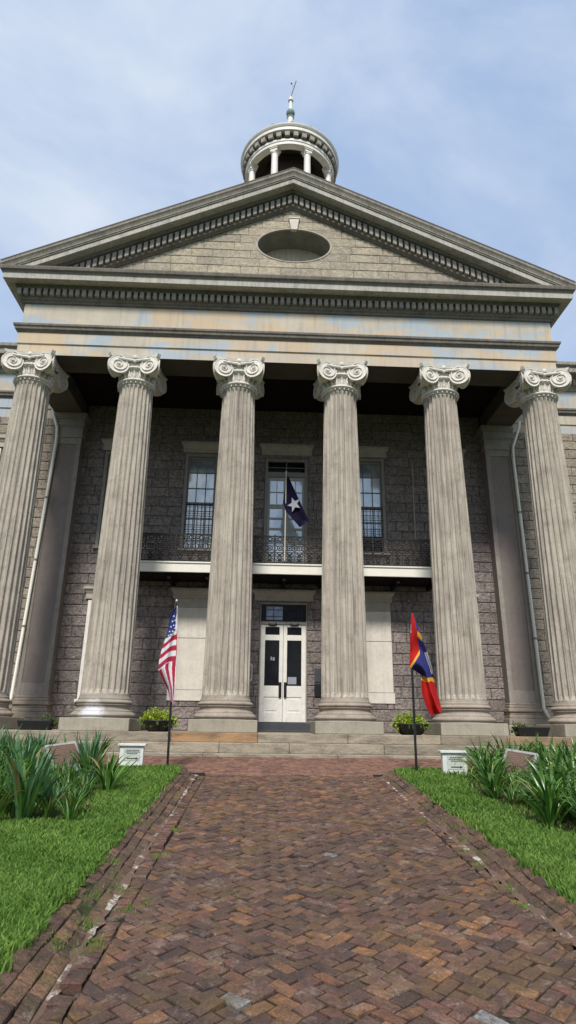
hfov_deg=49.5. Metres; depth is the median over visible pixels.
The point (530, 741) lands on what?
iris plant
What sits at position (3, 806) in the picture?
iris plant
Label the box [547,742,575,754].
iris plant
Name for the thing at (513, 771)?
iris plant
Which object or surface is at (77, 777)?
iris plant
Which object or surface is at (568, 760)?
iris plant
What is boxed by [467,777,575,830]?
bed soil
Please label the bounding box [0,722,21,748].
iris plant
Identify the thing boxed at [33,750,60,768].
iris plant
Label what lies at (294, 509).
flag
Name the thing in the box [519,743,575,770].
iris plant
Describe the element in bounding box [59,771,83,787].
iris plant
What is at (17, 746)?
iris plant
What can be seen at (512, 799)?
iris plant
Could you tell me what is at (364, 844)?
path
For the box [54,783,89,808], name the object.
iris plant
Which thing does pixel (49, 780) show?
iris plant
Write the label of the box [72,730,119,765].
iris plant
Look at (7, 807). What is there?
iris plant
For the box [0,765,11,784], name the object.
iris plant
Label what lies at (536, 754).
iris plant
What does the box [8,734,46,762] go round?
iris plant
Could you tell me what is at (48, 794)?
iris plant
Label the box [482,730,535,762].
iris plant
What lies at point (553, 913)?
brick kerb
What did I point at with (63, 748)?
stone marker
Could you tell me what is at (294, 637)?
front door
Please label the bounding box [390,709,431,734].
planter bowl
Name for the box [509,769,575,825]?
iris plant
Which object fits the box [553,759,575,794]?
iris plant
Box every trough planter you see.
[17,714,57,729]
[509,721,549,736]
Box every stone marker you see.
[42,742,80,775]
[502,748,538,776]
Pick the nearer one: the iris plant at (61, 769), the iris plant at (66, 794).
the iris plant at (66, 794)
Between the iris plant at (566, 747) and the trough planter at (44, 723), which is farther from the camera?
the trough planter at (44, 723)
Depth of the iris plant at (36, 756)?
7.58 m
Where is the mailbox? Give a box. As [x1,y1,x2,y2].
[315,683,320,696]
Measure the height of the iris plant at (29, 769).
0.607 m
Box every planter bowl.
[137,707,179,731]
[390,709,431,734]
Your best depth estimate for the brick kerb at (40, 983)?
3.95 m
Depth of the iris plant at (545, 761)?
8.57 m
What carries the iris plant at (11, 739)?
on the bed soil at (56, 814)
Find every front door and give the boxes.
[259,623,282,721]
[282,623,305,722]
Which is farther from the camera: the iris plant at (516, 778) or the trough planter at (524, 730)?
the trough planter at (524, 730)
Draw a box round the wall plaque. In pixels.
[314,668,320,681]
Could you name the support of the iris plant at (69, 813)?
on the lawn at (86, 874)
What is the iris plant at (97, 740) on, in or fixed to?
on the bed soil at (56, 814)
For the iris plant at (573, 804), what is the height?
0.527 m
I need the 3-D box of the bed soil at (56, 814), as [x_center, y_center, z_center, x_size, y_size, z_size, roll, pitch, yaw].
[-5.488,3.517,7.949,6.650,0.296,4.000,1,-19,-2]
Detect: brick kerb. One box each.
[0,766,204,1023]
[373,770,575,959]
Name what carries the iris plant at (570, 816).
on the bed soil at (528, 811)
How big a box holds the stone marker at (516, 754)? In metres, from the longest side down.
0.550 x 0.500 x 0.150 m
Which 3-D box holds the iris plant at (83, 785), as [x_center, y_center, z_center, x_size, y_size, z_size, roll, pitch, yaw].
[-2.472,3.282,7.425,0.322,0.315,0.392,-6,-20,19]
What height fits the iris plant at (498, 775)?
0.558 m
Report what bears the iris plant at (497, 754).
on the bed soil at (528, 811)
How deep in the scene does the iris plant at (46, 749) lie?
9.11 m
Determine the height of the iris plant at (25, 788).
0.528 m
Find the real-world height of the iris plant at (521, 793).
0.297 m
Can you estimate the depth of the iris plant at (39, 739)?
9.56 m
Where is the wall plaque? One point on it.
(317, 674)
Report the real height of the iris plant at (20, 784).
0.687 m
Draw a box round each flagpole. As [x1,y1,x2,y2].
[158,599,177,764]
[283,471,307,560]
[407,601,441,769]
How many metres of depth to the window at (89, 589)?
18.18 m
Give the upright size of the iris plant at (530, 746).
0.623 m
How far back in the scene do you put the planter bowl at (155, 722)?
13.61 m
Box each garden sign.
[118,743,146,765]
[438,750,468,773]
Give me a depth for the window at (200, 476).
19.85 m
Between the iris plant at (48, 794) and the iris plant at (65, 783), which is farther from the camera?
the iris plant at (65, 783)
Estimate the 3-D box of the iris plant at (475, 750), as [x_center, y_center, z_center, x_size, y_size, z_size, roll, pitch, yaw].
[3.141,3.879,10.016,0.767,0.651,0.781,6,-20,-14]
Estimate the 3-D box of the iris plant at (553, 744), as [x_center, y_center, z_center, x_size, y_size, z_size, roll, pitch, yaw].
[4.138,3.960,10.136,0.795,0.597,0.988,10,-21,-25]
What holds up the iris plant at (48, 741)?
on the bed soil at (56, 814)
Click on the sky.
(457, 116)
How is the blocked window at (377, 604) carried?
in the courthouse
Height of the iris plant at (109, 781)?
0.546 m
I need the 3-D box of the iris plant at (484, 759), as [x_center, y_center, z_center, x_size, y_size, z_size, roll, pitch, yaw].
[2.998,3.789,9.592,0.851,0.619,0.867,-12,-23,32]
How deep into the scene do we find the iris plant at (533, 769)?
8.12 m
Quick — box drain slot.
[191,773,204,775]
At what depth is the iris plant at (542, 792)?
6.72 m
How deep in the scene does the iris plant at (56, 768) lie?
8.77 m
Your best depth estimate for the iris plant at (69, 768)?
8.79 m
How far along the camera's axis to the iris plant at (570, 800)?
6.56 m
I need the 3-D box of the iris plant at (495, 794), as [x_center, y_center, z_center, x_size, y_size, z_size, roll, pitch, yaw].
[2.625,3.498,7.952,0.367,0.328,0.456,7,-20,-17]
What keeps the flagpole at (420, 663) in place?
on the lawn at (482, 832)
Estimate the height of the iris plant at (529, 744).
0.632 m
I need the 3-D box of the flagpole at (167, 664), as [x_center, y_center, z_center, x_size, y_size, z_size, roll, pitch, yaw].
[-2.094,2.955,10.779,0.340,2.942,0.168,1,-19,-2]
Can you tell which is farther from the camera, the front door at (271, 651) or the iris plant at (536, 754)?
the front door at (271, 651)
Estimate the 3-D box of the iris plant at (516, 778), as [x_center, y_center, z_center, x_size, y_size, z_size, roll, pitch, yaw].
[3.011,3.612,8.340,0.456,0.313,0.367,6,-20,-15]
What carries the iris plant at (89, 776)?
on the bed soil at (56, 814)
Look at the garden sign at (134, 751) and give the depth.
10.53 m
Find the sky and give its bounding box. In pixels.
[0,0,575,361]
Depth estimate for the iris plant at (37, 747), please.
8.76 m
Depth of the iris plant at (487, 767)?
8.95 m
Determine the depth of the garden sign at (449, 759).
10.12 m
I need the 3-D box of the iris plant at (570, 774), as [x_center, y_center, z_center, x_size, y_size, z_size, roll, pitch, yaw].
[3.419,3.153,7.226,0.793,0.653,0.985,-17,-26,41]
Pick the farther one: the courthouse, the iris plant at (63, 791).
the courthouse
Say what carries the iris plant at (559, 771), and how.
on the bed soil at (528, 811)
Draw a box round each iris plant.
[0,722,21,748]
[0,726,38,751]
[0,735,40,753]
[0,738,38,758]
[0,744,60,769]
[0,751,40,782]
[0,752,78,819]
[0,762,42,815]
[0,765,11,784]
[0,775,27,817]
[0,777,54,813]
[1,741,57,820]
[4,752,60,782]
[7,735,52,758]
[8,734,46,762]
[9,737,65,759]
[25,729,58,755]
[27,733,62,748]
[31,732,60,758]
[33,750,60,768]
[36,791,62,818]
[40,775,63,800]
[43,778,66,812]
[44,769,57,787]
[50,760,63,775]
[50,762,69,777]
[50,776,81,792]
[53,767,66,785]
[54,782,75,803]
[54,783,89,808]
[55,791,86,820]
[59,760,77,780]
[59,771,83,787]
[60,755,76,777]
[61,764,80,778]
[63,742,111,780]
[63,786,93,811]
[66,768,90,787]
[69,773,91,798]
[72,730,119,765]
[74,727,109,757]
[74,774,103,797]
[78,735,108,766]
[78,767,97,785]
[79,749,138,790]
[454,739,504,778]
[459,736,495,758]
[461,753,516,797]
[462,742,516,775]
[462,746,515,782]
[477,776,506,799]
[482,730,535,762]
[494,780,525,804]
[499,739,539,752]
[500,734,559,752]
[502,770,523,788]
[503,771,527,799]
[505,738,547,752]
[506,765,523,777]
[506,770,574,822]
[507,749,575,810]
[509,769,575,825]
[512,784,531,803]
[512,786,540,809]
[514,754,554,787]
[516,748,560,781]
[519,733,572,760]
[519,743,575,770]
[521,740,554,764]
[525,738,563,755]
[525,750,564,784]
[537,751,575,792]
[538,746,574,776]
[541,774,575,821]
[544,739,575,767]
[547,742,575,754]
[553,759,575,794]
[554,761,575,793]
[555,784,575,813]
[558,782,575,817]
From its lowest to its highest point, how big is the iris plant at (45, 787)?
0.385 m
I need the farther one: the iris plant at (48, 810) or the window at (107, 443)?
the window at (107, 443)
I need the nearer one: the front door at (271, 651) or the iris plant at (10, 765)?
the iris plant at (10, 765)
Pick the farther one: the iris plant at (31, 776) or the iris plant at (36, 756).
the iris plant at (36, 756)
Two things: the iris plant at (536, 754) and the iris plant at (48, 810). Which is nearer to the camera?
the iris plant at (48, 810)
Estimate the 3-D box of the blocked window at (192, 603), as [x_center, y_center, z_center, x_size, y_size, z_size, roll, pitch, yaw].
[-2.840,3.825,18.191,1.340,3.210,0.260,1,-19,-2]
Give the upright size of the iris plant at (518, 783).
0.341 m
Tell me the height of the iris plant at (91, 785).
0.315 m
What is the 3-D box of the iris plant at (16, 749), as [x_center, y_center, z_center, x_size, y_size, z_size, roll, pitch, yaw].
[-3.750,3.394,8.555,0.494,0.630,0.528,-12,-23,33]
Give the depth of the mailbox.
17.88 m
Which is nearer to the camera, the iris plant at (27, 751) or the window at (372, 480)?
the iris plant at (27, 751)
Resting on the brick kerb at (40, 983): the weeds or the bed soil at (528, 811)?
the weeds
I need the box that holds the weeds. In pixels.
[45,817,533,962]
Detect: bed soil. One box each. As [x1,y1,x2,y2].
[0,775,99,819]
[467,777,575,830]
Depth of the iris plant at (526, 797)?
7.29 m
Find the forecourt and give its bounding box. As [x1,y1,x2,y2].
[102,755,475,776]
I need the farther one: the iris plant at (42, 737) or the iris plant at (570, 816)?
the iris plant at (42, 737)
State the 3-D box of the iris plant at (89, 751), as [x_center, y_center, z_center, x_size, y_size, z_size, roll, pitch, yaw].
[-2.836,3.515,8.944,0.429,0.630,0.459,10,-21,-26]
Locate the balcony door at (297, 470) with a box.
[260,443,313,563]
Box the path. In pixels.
[63,774,575,1023]
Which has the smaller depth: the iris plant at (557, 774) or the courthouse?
the iris plant at (557, 774)
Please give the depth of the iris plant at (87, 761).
8.47 m
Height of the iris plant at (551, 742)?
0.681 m
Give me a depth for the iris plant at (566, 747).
8.73 m
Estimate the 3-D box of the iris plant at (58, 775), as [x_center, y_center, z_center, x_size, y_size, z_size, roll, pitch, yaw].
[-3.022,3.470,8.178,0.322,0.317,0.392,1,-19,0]
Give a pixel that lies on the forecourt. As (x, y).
(259, 766)
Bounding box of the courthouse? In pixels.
[0,81,575,759]
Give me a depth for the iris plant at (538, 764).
8.60 m
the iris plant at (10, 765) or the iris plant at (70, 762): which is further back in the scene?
the iris plant at (70, 762)
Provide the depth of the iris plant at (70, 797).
6.75 m
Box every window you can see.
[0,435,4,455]
[74,586,93,701]
[92,438,112,548]
[166,588,208,700]
[177,441,218,549]
[358,446,389,555]
[365,592,394,703]
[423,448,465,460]
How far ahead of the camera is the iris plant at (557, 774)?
7.29 m
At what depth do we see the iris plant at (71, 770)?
8.37 m
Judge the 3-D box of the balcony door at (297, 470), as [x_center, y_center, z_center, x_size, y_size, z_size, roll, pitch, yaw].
[-0.063,-0.158,19.707,1.760,4.240,0.310,1,-19,-2]

